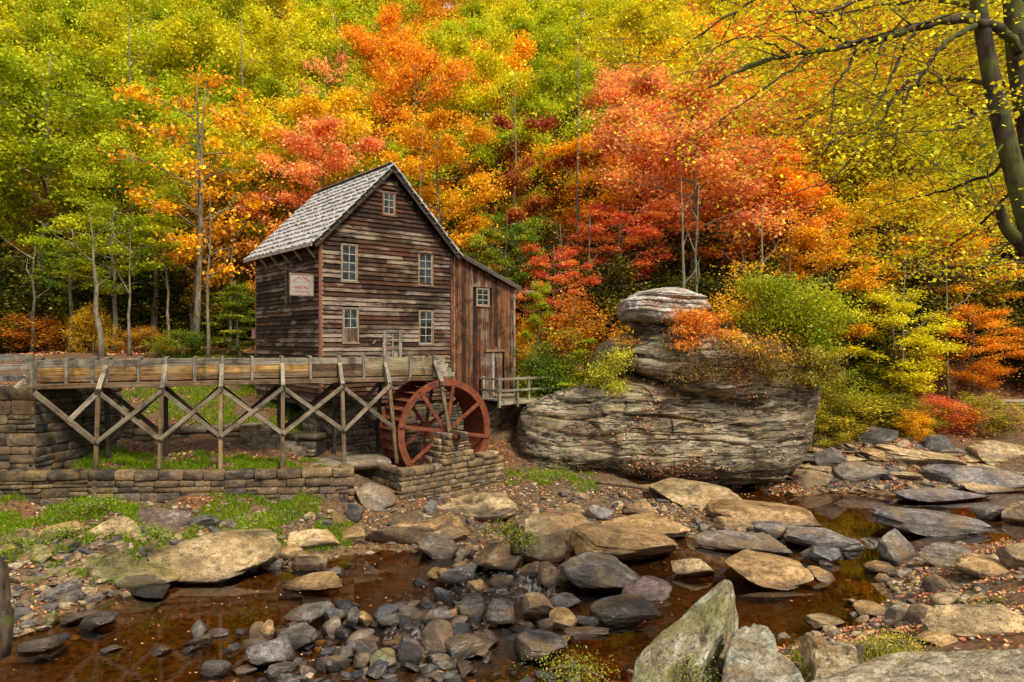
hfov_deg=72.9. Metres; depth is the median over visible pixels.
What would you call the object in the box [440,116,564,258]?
tree
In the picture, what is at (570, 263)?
tree
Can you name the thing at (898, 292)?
shrub
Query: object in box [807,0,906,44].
tree
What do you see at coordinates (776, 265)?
shrub
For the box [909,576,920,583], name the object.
stone
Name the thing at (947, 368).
bare trunk
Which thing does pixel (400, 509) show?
stone
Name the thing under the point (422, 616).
stone
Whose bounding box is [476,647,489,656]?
stone
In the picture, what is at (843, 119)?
tree
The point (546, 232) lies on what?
shrub
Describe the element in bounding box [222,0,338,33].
tree
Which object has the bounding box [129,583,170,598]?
rock
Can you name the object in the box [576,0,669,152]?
tree
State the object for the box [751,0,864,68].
tree
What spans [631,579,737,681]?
pointed slab
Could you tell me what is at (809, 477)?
rock
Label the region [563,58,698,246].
tree
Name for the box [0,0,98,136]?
tree
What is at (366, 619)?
stone
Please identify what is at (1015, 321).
shrub
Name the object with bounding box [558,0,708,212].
tree
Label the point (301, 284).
hanging sign
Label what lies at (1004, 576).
stone
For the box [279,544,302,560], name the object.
rock
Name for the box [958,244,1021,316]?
shrub
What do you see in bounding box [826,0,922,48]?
tree
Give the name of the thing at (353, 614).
rock
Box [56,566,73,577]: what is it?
stone
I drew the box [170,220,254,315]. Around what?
shrub
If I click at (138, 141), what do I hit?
tree
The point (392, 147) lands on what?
tree
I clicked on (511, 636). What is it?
stone
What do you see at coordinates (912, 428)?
shrub
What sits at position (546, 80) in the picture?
tree
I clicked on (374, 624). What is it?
stone
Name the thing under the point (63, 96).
tree
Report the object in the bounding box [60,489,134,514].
weed
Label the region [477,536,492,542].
stone
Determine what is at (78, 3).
tree
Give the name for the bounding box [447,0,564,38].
tree
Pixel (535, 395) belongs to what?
shrub
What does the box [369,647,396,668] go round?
rock
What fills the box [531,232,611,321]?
shrub
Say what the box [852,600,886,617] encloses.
rock
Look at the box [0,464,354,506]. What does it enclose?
retaining wall
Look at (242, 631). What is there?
stone
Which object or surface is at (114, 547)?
rock
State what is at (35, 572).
stone
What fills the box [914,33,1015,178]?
tree
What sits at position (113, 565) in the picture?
rock
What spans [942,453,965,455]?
bedrock plate
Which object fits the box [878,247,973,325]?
shrub
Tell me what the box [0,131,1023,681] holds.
ground
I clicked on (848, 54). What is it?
tree
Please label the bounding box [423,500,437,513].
rock
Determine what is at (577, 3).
tree
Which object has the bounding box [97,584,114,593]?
rock
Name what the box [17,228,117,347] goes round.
tree
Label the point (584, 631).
rock
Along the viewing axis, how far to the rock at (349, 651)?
13.08 m
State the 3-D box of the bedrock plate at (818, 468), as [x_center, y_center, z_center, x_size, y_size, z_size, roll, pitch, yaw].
[13.755,5.449,29.688,3.348,0.338,2.013,6,0,-7]
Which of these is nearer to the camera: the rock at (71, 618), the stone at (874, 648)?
the stone at (874, 648)
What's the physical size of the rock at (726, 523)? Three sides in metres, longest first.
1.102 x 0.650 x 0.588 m
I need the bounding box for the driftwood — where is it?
[596,481,648,489]
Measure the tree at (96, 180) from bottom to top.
12.392 m
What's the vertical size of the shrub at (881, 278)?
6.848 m
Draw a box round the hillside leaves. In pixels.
[6,310,1023,437]
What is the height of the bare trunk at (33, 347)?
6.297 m
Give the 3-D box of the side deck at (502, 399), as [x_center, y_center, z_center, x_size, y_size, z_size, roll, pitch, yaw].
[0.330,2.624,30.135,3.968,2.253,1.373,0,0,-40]
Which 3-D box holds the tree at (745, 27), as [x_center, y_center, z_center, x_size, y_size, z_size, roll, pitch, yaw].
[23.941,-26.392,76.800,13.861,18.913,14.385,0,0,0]
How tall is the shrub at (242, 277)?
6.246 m
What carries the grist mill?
on the ground at (556, 497)
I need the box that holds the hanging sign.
[279,258,313,295]
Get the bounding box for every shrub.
[0,218,60,296]
[0,235,79,349]
[0,239,42,348]
[0,270,112,350]
[0,302,64,352]
[0,311,95,352]
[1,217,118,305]
[1,237,29,293]
[4,277,141,350]
[27,244,171,350]
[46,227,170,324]
[58,300,123,352]
[98,223,214,304]
[99,259,193,339]
[104,324,181,352]
[112,247,228,341]
[133,270,240,343]
[142,326,214,357]
[164,278,254,347]
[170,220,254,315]
[185,281,254,357]
[209,256,254,339]
[228,266,254,311]
[448,227,518,278]
[449,220,500,265]
[473,191,599,324]
[481,240,530,354]
[498,256,573,364]
[509,334,568,425]
[511,239,598,351]
[515,311,547,395]
[516,270,625,394]
[528,327,596,398]
[530,244,628,347]
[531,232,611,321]
[558,241,659,353]
[565,340,644,390]
[574,204,700,313]
[577,257,692,336]
[605,204,703,290]
[623,258,698,296]
[633,209,782,313]
[656,258,740,316]
[694,276,761,324]
[699,236,807,331]
[700,228,800,297]
[717,255,828,342]
[756,237,838,292]
[777,261,872,367]
[788,215,896,276]
[797,250,919,388]
[810,226,916,310]
[813,410,873,447]
[815,264,901,395]
[815,366,876,431]
[815,391,927,433]
[837,339,915,398]
[838,387,962,428]
[840,276,943,380]
[871,238,1002,360]
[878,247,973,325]
[879,347,946,410]
[892,406,937,441]
[896,265,1007,368]
[898,391,990,435]
[902,249,1023,367]
[925,390,1023,435]
[945,223,1023,339]
[955,278,1023,380]
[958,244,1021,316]
[975,283,1023,380]
[975,343,1023,364]
[988,281,1023,387]
[997,220,1022,307]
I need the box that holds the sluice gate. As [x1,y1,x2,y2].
[382,330,401,356]
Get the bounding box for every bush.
[496,333,593,391]
[586,343,641,396]
[600,321,640,348]
[641,294,693,321]
[642,332,828,391]
[648,355,725,383]
[661,302,759,352]
[699,259,789,343]
[702,328,807,362]
[716,270,887,355]
[745,274,836,315]
[781,344,857,395]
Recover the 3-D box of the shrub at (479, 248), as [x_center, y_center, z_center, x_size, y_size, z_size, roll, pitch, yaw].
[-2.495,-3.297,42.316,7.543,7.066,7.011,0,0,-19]
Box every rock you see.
[10,572,55,585]
[13,606,33,619]
[14,528,37,540]
[16,632,70,653]
[22,544,51,563]
[37,520,82,537]
[42,577,82,602]
[42,602,58,612]
[59,589,83,602]
[60,610,98,624]
[79,611,118,628]
[81,552,105,567]
[87,516,140,535]
[89,551,136,580]
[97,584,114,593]
[100,541,128,553]
[115,561,182,590]
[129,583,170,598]
[136,507,191,530]
[143,543,158,551]
[147,528,281,583]
[188,515,221,526]
[221,518,239,527]
[245,636,295,665]
[260,558,283,568]
[267,661,296,677]
[277,622,317,649]
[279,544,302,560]
[281,571,341,590]
[283,601,334,623]
[287,529,339,549]
[291,551,327,570]
[303,512,314,518]
[322,519,332,526]
[326,567,342,575]
[331,511,345,524]
[331,646,355,658]
[339,524,365,542]
[344,504,363,521]
[346,606,359,625]
[355,482,396,511]
[355,639,378,654]
[365,519,440,543]
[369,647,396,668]
[377,612,403,626]
[396,634,420,665]
[417,534,457,558]
[421,619,452,653]
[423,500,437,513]
[433,514,468,541]
[434,565,466,583]
[438,492,518,521]
[444,633,484,660]
[458,592,484,621]
[472,542,523,570]
[485,598,515,624]
[514,629,567,661]
[519,563,537,577]
[521,516,565,562]
[522,592,553,618]
[528,511,589,531]
[537,561,561,587]
[549,592,581,608]
[549,607,576,628]
[556,503,582,513]
[559,551,640,590]
[563,626,608,636]
[569,523,677,560]
[576,615,598,625]
[584,505,613,519]
[589,594,664,624]
[601,512,690,538]
[621,575,671,600]
[622,500,658,514]
[648,477,741,509]
[671,558,714,576]
[694,530,791,555]
[706,499,820,528]
[713,516,748,531]
[724,550,813,590]
[752,521,785,538]
[786,526,864,550]
[790,469,832,486]
[799,545,840,561]
[800,634,828,668]
[803,613,845,628]
[807,565,834,581]
[814,447,846,466]
[832,462,890,482]
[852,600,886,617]
[855,447,889,461]
[855,643,864,662]
[856,426,898,444]
[863,560,897,573]
[870,506,991,536]
[876,528,917,563]
[884,451,967,464]
[884,604,906,621]
[894,487,990,502]
[904,604,926,623]
[916,630,960,645]
[917,464,1023,487]
[917,542,976,567]
[921,575,951,592]
[923,434,954,452]
[924,604,1023,638]
[930,592,959,604]
[951,553,1009,578]
[965,440,1023,464]
[972,503,1005,518]
[996,542,1023,569]
[1001,500,1023,522]
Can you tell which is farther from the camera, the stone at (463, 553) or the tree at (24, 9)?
the tree at (24, 9)
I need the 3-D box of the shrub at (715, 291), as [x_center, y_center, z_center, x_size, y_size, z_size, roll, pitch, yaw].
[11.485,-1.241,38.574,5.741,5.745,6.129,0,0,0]
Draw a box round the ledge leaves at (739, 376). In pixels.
[521,332,821,486]
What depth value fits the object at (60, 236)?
41.30 m
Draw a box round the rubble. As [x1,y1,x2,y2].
[0,425,986,681]
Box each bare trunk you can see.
[0,235,55,352]
[40,222,97,352]
[72,210,118,356]
[110,226,139,355]
[129,30,148,210]
[150,203,173,347]
[158,230,183,347]
[175,80,227,349]
[203,192,237,357]
[216,211,247,349]
[238,21,255,324]
[419,122,441,224]
[501,69,516,275]
[555,221,573,294]
[556,63,579,270]
[573,212,606,357]
[615,221,622,323]
[681,176,700,288]
[686,186,699,292]
[720,222,757,309]
[752,202,790,329]
[769,206,821,290]
[810,228,831,358]
[900,252,935,415]
[922,261,974,415]
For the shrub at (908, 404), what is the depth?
32.99 m
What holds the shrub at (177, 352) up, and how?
on the ground at (556, 497)
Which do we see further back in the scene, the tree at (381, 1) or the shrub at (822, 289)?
the tree at (381, 1)
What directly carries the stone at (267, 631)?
in the water
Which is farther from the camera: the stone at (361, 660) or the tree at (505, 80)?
the tree at (505, 80)
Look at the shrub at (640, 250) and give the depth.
41.28 m
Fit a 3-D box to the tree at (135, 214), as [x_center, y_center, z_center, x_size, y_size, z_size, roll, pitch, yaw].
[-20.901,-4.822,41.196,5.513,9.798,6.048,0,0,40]
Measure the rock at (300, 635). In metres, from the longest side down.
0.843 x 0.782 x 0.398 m
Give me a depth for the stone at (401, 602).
15.40 m
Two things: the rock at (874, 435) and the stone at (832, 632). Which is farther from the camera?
the rock at (874, 435)
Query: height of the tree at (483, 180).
14.347 m
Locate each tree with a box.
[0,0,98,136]
[0,0,132,92]
[0,0,144,80]
[0,33,75,251]
[0,33,189,312]
[0,85,94,263]
[0,96,59,257]
[1,159,126,324]
[7,0,82,23]
[8,76,165,201]
[9,192,193,352]
[11,77,113,277]
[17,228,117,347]
[21,4,146,33]
[28,111,199,309]
[29,0,152,130]
[47,19,146,79]
[53,129,208,342]
[58,0,226,136]
[73,55,219,186]
[81,0,184,84]
[94,0,150,18]
[97,54,285,347]
[108,0,221,41]
[111,179,209,278]
[114,5,258,112]
[118,91,238,221]
[131,9,253,87]
[140,91,305,240]
[141,62,302,158]
[144,0,241,18]
[150,161,304,328]
[164,0,299,192]
[174,229,244,340]
[181,0,288,28]
[185,16,335,233]
[204,23,285,150]
[208,0,360,133]
[209,134,309,254]
[214,76,404,222]
[218,58,372,207]
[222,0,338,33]
[223,110,402,277]
[239,1,373,90]
[247,220,279,311]
[255,26,376,143]
[266,0,343,35]
[280,0,408,180]
[296,37,371,187]
[315,129,458,231]
[317,0,448,112]
[325,60,433,151]
[327,0,426,62]
[328,57,449,175]
[336,112,513,235]
[348,0,441,80]
[357,0,460,35]
[360,25,485,209]
[372,28,500,123]
[372,98,515,272]
[373,10,474,117]
[374,65,495,194]
[393,0,506,40]
[415,6,560,159]
[423,21,538,256]
[425,0,489,15]
[428,0,506,19]
[437,0,543,108]
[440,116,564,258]
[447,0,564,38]
[447,106,591,265]
[450,29,560,192]
[456,0,597,64]
[460,206,551,300]
[464,0,582,216]
[495,45,615,259]
[499,131,637,255]
[500,0,592,23]
[504,72,626,241]
[515,279,556,374]
[516,234,606,341]
[518,276,556,394]
[522,0,1023,291]
[524,0,578,36]
[527,33,626,226]
[538,0,637,41]
[540,13,634,125]
[550,195,714,325]
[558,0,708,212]
[560,5,673,68]
[560,77,692,268]
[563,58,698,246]
[571,43,837,291]
[573,58,709,258]
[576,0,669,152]
[606,0,722,79]
[617,119,788,293]
[624,64,733,212]
[629,30,764,180]
[630,0,700,33]
[632,127,841,274]
[655,0,776,44]
[672,26,809,181]
[672,28,814,218]
[679,15,771,62]
[680,67,830,246]
[691,0,811,38]
[704,0,843,82]
[715,161,859,291]
[716,97,851,244]
[731,72,847,238]
[733,14,890,100]
[749,38,896,185]
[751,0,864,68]
[752,217,901,360]
[770,68,931,252]
[783,90,944,253]
[789,27,914,207]
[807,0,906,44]
[812,173,995,332]
[817,62,972,255]
[817,284,973,410]
[822,84,990,249]
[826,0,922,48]
[845,14,917,55]
[870,1,969,58]
[879,226,1023,338]
[881,43,1006,251]
[887,180,1022,274]
[895,112,1015,260]
[909,0,1002,46]
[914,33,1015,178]
[922,301,1023,398]
[963,138,1014,257]
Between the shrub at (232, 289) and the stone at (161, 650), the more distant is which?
the shrub at (232, 289)
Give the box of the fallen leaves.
[1,345,1023,679]
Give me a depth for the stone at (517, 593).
16.36 m
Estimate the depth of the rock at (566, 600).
15.66 m
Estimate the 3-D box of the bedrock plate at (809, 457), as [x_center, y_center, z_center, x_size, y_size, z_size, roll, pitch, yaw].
[14.097,5.245,30.107,3.488,0.383,2.405,7,0,8]
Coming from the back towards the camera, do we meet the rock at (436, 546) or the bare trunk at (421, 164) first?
the bare trunk at (421, 164)
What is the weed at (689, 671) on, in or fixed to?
on the pointed slab
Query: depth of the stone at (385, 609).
14.94 m
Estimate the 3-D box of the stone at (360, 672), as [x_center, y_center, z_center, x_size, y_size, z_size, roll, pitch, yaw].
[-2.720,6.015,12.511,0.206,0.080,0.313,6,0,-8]
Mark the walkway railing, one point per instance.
(29, 368)
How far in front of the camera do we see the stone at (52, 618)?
14.62 m
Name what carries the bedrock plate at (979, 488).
on the ground at (556, 497)
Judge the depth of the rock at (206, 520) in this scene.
19.24 m
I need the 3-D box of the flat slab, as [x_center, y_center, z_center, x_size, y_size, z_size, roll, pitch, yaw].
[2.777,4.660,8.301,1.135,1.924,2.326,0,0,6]
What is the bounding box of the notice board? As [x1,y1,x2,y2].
[252,329,255,338]
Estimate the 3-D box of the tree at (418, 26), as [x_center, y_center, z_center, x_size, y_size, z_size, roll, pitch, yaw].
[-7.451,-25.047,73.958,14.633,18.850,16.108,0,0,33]
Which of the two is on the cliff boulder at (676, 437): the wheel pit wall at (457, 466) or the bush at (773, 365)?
the bush at (773, 365)
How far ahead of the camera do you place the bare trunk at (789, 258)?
37.97 m
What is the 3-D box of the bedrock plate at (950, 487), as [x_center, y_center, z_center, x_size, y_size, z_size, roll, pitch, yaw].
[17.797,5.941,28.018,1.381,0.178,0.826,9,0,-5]
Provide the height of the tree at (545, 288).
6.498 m
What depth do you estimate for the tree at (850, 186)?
46.33 m
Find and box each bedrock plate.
[800,463,832,471]
[803,453,866,463]
[806,455,867,463]
[807,447,855,452]
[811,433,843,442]
[813,442,845,448]
[832,442,848,447]
[875,444,957,458]
[886,469,922,478]
[912,441,969,453]
[935,483,961,489]
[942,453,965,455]
[958,454,981,461]
[961,482,1023,493]
[978,463,995,467]
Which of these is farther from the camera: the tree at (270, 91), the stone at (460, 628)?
the tree at (270, 91)
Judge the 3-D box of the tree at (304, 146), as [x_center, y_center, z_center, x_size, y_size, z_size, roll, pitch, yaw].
[-10.406,-6.189,40.142,10.930,14.010,9.929,0,0,36]
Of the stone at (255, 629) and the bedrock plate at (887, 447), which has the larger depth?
the bedrock plate at (887, 447)
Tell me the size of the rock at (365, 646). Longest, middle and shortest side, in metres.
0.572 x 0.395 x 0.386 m
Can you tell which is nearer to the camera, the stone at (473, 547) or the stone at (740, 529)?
the stone at (473, 547)
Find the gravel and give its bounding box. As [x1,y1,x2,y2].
[0,473,1023,677]
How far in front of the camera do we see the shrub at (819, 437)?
31.48 m
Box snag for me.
[0,557,14,658]
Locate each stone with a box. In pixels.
[16,554,32,561]
[29,568,41,575]
[42,610,59,627]
[50,566,63,572]
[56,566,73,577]
[61,553,72,561]
[62,538,75,545]
[68,604,85,611]
[100,644,123,652]
[151,645,172,655]
[182,633,211,646]
[182,645,196,652]
[191,620,207,637]
[201,660,232,676]
[207,628,229,637]
[224,642,239,652]
[235,664,257,673]
[236,628,246,634]
[242,638,268,648]
[249,621,263,638]
[260,619,274,638]
[274,628,284,634]
[286,621,298,625]
[313,654,349,670]
[321,607,348,620]
[321,616,340,635]
[326,658,341,670]
[334,628,350,637]
[336,598,353,610]
[345,628,374,649]
[348,601,360,606]
[352,625,375,633]
[352,653,371,668]
[354,635,379,644]
[356,669,363,677]
[357,611,374,625]
[366,659,388,678]
[370,621,377,626]
[373,603,398,621]
[381,640,398,645]
[393,634,407,643]
[394,601,406,612]
[397,508,406,511]
[397,618,412,629]
[398,604,413,617]
[406,600,421,607]
[407,609,433,623]
[413,577,429,585]
[419,639,427,655]
[420,654,426,662]
[422,596,430,602]
[427,567,439,578]
[427,607,452,620]
[427,653,454,668]
[433,587,450,600]
[438,568,447,575]
[448,614,467,625]
[449,608,459,616]
[452,561,465,567]
[452,622,471,635]
[456,548,471,559]
[457,659,474,674]
[463,562,477,572]
[464,544,478,551]
[466,517,475,524]
[467,578,484,594]
[468,622,477,628]
[469,584,489,592]
[473,631,496,648]
[475,525,484,530]
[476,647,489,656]
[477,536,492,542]
[482,629,498,642]
[483,652,493,662]
[489,575,513,589]
[504,516,512,521]
[506,633,518,639]
[509,625,532,632]
[513,589,522,596]
[517,620,533,626]
[536,617,553,630]
[560,634,571,642]
[691,517,699,524]
[698,523,708,532]
[734,527,746,531]
[819,560,832,565]
[825,628,841,635]
[849,611,857,615]
[867,644,888,653]
[873,573,891,582]
[884,619,897,627]
[891,586,900,592]
[891,601,903,604]
[896,568,911,577]
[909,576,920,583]
[957,594,970,603]
[997,573,1008,579]
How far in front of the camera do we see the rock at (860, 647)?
9.99 m
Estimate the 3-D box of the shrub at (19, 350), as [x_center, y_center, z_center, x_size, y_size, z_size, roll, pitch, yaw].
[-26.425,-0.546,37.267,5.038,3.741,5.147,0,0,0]
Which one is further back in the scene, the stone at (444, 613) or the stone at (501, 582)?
the stone at (501, 582)
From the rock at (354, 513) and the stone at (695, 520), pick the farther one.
the stone at (695, 520)
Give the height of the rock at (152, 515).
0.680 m
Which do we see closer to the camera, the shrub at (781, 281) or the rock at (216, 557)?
the rock at (216, 557)
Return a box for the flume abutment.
[0,386,138,470]
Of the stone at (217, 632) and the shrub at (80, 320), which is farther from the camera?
the shrub at (80, 320)
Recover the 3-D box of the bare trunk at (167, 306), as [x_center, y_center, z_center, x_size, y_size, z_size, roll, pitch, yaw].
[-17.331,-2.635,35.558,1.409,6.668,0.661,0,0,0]
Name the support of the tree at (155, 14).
on the ground at (556, 497)
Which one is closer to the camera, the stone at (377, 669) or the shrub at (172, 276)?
the stone at (377, 669)
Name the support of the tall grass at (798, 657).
on the ground at (556, 497)
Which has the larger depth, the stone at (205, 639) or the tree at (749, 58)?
the tree at (749, 58)
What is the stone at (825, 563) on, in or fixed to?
in the water
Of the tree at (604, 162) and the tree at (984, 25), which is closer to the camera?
the tree at (984, 25)
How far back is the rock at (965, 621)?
11.28 m
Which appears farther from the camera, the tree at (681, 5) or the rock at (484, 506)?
the tree at (681, 5)
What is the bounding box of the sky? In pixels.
[148,0,587,115]
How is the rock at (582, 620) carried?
in the water
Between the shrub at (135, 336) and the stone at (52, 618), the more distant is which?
the shrub at (135, 336)
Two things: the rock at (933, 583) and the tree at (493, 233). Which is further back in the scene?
the tree at (493, 233)
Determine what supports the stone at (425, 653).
on the ground at (556, 497)
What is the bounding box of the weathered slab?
[809,641,858,680]
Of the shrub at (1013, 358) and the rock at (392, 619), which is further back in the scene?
the shrub at (1013, 358)
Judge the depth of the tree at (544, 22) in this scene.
62.54 m
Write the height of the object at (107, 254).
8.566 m
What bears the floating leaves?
on the water
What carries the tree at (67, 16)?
on the ground at (556, 497)
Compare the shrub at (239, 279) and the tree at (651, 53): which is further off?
the tree at (651, 53)
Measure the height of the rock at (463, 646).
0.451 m
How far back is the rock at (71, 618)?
14.81 m
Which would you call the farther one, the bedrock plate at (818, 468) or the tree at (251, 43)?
the tree at (251, 43)
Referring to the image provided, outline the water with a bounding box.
[0,485,1023,681]
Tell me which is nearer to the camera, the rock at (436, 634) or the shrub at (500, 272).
the rock at (436, 634)
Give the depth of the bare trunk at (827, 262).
37.98 m
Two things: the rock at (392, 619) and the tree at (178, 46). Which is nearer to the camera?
the rock at (392, 619)
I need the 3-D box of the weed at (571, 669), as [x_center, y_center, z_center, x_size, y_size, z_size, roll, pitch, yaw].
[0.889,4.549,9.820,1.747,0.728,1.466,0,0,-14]
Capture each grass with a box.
[0,349,599,605]
[785,385,948,681]
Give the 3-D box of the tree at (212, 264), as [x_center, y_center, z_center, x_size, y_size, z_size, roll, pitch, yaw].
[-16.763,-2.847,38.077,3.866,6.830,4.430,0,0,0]
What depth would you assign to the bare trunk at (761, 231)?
35.97 m
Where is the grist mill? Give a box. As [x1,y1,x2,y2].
[243,162,533,458]
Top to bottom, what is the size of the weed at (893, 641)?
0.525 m
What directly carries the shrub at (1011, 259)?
on the ground at (556, 497)
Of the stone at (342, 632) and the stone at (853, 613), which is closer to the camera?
the stone at (342, 632)
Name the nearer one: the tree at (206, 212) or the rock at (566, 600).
the rock at (566, 600)
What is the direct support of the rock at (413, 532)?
on the ground at (556, 497)
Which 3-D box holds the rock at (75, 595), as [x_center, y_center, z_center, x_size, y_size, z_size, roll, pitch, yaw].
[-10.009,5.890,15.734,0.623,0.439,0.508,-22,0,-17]
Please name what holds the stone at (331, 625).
on the ground at (556, 497)
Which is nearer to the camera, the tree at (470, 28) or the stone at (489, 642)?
the stone at (489, 642)
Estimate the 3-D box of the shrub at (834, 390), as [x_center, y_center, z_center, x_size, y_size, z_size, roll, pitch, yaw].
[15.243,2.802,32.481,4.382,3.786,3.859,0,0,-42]
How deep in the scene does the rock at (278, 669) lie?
12.53 m
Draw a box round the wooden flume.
[32,354,454,499]
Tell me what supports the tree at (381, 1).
on the ground at (556, 497)
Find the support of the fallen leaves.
on the ground at (556, 497)
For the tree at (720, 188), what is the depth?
38.93 m
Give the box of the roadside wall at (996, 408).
[942,402,1023,415]
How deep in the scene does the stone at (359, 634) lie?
13.61 m
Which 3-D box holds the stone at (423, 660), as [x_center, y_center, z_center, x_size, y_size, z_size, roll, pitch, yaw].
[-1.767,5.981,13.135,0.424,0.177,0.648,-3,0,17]
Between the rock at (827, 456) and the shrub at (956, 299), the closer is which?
the rock at (827, 456)
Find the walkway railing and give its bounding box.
[0,354,33,389]
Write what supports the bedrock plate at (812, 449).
on the ground at (556, 497)
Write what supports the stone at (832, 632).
on the ground at (556, 497)
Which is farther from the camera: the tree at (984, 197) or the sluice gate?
the tree at (984, 197)
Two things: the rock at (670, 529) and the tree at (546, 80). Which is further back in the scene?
the tree at (546, 80)
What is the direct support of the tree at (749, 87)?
on the ground at (556, 497)
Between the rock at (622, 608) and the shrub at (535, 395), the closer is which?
the rock at (622, 608)
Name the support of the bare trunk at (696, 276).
on the ground at (556, 497)
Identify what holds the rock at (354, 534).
on the ground at (556, 497)
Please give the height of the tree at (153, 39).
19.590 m
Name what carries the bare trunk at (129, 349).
on the ground at (556, 497)
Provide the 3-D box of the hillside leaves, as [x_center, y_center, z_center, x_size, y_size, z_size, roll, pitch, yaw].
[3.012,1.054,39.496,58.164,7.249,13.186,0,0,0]
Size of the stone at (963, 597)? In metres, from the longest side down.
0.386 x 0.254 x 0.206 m
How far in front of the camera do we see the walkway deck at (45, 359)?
20.79 m
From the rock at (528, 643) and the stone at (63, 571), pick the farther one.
the stone at (63, 571)
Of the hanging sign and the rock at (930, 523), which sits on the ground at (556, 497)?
the rock at (930, 523)
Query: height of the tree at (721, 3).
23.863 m
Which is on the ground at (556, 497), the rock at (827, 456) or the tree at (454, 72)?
the tree at (454, 72)
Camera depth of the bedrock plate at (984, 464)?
29.52 m
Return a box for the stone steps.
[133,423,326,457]
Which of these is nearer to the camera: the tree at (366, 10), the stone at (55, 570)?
the stone at (55, 570)
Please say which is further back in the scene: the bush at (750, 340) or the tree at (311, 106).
the tree at (311, 106)
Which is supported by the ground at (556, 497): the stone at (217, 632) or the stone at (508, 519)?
the stone at (508, 519)
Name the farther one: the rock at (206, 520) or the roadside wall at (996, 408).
the roadside wall at (996, 408)
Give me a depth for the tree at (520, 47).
55.90 m
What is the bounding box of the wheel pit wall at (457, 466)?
[339,430,503,499]
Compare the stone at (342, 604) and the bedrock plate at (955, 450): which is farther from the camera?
the bedrock plate at (955, 450)
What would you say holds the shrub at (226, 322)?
on the ground at (556, 497)
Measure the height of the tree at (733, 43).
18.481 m
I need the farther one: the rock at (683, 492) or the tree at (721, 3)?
the tree at (721, 3)
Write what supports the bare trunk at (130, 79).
on the ground at (556, 497)
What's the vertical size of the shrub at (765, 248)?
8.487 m
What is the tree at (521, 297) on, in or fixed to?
on the ground at (556, 497)
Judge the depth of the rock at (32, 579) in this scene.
16.07 m
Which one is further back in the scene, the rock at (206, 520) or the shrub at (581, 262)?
the shrub at (581, 262)
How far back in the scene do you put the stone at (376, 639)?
13.57 m
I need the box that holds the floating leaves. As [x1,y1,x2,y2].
[13,547,871,681]
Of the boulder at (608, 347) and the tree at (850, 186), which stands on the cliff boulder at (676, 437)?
the boulder at (608, 347)
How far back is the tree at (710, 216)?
41.81 m
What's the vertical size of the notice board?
0.420 m
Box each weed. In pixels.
[0,527,45,556]
[30,515,90,544]
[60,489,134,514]
[118,519,182,549]
[215,504,284,533]
[477,512,525,545]
[508,528,548,551]
[514,638,621,681]
[523,462,593,484]
[650,648,721,681]
[835,624,937,658]
[962,588,1013,605]
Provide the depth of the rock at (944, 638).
11.17 m
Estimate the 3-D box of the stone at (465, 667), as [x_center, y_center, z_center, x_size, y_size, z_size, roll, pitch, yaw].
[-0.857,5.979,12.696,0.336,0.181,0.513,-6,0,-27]
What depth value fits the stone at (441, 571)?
17.57 m
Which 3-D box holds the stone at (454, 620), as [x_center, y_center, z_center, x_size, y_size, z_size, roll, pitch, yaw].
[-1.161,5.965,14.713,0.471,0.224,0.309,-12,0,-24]
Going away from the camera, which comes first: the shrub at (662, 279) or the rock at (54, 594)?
the rock at (54, 594)
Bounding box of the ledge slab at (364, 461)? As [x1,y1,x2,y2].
[308,454,390,469]
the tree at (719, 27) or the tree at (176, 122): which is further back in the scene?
the tree at (719, 27)
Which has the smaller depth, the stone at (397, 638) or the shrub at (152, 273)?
the stone at (397, 638)
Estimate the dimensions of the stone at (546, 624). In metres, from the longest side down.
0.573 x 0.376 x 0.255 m
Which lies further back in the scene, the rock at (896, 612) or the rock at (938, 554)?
the rock at (938, 554)
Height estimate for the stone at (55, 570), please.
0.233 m
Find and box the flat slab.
[721,623,804,681]
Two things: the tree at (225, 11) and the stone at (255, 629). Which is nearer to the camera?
the stone at (255, 629)
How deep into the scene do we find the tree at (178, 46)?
59.03 m
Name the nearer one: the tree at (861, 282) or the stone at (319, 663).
the stone at (319, 663)
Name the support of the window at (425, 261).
in the grist mill
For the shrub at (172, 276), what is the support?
on the ground at (556, 497)
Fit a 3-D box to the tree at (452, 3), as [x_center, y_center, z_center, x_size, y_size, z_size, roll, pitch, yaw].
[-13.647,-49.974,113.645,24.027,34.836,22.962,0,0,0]
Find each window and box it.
[340,243,358,282]
[342,307,359,343]
[382,190,396,216]
[418,251,433,286]
[418,310,434,344]
[475,288,490,306]
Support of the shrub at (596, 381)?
on the ground at (556, 497)
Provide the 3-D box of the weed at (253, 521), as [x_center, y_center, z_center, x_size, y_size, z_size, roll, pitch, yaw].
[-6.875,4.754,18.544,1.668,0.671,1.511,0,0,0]
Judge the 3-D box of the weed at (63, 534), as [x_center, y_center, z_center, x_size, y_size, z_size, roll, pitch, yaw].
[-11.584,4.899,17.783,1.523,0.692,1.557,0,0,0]
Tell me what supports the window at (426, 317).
in the grist mill
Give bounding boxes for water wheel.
[379,379,489,466]
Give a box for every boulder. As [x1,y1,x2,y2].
[515,287,820,484]
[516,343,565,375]
[584,332,638,378]
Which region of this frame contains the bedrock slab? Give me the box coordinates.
[810,646,1023,681]
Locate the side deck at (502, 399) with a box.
[480,376,560,426]
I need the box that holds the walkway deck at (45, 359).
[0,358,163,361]
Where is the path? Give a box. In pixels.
[952,399,1023,401]
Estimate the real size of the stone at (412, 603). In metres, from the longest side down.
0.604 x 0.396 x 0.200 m
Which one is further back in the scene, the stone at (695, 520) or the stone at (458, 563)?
the stone at (695, 520)
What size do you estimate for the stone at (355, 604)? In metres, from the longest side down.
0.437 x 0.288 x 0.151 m

